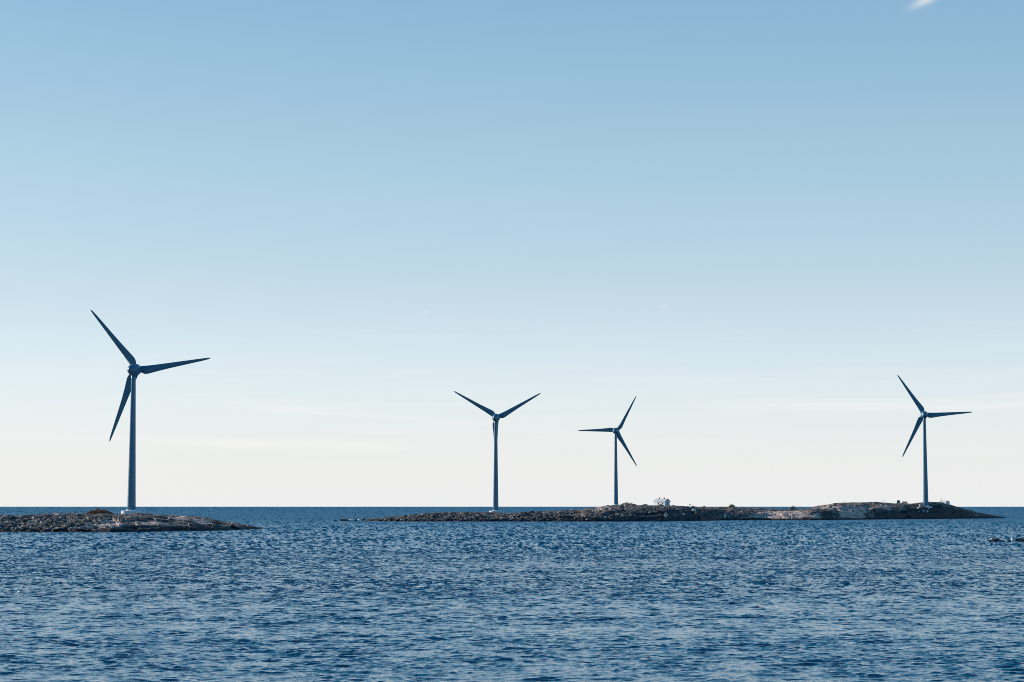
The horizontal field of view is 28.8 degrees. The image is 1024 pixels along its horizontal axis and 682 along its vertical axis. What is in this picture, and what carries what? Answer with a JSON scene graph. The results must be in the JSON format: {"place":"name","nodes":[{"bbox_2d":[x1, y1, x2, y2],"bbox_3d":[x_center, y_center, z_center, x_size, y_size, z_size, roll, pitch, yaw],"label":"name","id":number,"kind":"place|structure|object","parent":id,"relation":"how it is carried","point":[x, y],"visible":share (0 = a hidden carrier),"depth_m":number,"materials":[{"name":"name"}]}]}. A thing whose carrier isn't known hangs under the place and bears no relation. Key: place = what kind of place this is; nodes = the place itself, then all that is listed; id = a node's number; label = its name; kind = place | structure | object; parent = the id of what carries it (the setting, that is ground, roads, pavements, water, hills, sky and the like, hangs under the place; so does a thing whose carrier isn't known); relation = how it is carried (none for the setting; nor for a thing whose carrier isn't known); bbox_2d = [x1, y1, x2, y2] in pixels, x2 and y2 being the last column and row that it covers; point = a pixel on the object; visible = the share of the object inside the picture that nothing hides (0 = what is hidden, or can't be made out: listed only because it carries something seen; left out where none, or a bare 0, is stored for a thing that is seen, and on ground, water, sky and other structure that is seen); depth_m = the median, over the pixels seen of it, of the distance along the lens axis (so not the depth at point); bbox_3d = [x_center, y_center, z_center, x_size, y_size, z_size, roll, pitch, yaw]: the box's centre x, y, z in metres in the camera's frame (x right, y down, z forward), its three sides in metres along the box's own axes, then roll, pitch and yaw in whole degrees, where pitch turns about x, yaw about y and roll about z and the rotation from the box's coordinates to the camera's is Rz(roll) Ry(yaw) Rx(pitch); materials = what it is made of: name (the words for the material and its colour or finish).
{"place":"outdoors","nodes":[
{"label":"outdoors","id":0,"kind":"place"},
{"bbox_2d":[85,508,113,513],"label":"shrub","id":1,"kind":"object","parent":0,"point":[98,511],"visible":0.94,"depth_m":870.45,"materials":[{"name":"green plant"}]},
{"bbox_2d":[0,513,262,531],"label":"rocky island","id":2,"kind":"structure","parent":0,"point":[143,522],"depth_m":735.91,"materials":[{"name":"grey stone"}]},
{"bbox_2d":[0,512,132,531],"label":"shore rubble","id":3,"kind":"object","parent":2,"relation":"on","point":[57,514],"visible":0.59,"depth_m":721.22,"materials":[{"name":"grey stone"}]},
{"bbox_2d":[90,309,209,513],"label":"wind turbine","id":4,"kind":"object","parent":2,"relation":"on","point":[134,370],"visible":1,"depth_m":908.78,"materials":[{"name":"metal"}]},
{"bbox_2d":[0,507,1023,681],"bbox_3d":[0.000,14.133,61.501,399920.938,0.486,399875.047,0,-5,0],"label":"sea","id":5,"kind":"structure","parent":0,"point":[302,594],"depth_m":191.76,"materials":[{"name":"liquid"}]},
{"bbox_2d":[987,538,1000,541],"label":"boulder","id":6,"kind":"object","parent":5,"relation":"in","point":[994,540],"visible":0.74,"depth_m":513.24,"materials":[{"name":"grey stone"}]},
{"bbox_2d":[0,0,1023,506],"label":"sky","id":7,"kind":"structure","parent":0,"point":[741,221],"materials":[{"name":"blue"}]},
{"bbox_2d":[363,502,1004,521],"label":"rocky island","id":8,"kind":"structure","parent":0,"point":[864,510],"depth_m":1327.11,"materials":[{"name":"grey stone"}]},
{"bbox_2d":[454,391,539,512],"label":"wind turbine","id":9,"kind":"object","parent":8,"relation":"on","point":[496,417],"visible":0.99,"depth_m":1382.42,"materials":[{"name":"metal"}]},
{"bbox_2d":[373,504,835,521],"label":"shore rubble","id":10,"kind":"object","parent":8,"relation":"on","point":[585,516],"visible":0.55,"depth_m":1228.80,"materials":[{"name":"grey stone"}]},
{"bbox_2d":[578,397,636,505],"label":"wind turbine","id":11,"kind":"object","parent":8,"relation":"on","point":[616,432],"visible":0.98,"depth_m":1732.66,"materials":[{"name":"metal"}]},
{"bbox_2d":[653,498,670,505],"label":"cottage","id":12,"kind":"structure","parent":8,"relation":"on","point":[665,502],"depth_m":1491.86,"materials":[{"name":"paint"}]},
{"bbox_2d":[897,375,971,507],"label":"wind turbine","id":13,"kind":"object","parent":8,"relation":"on","point":[923,416],"visible":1,"depth_m":1474.64,"materials":[{"name":"metal"}]}
]}

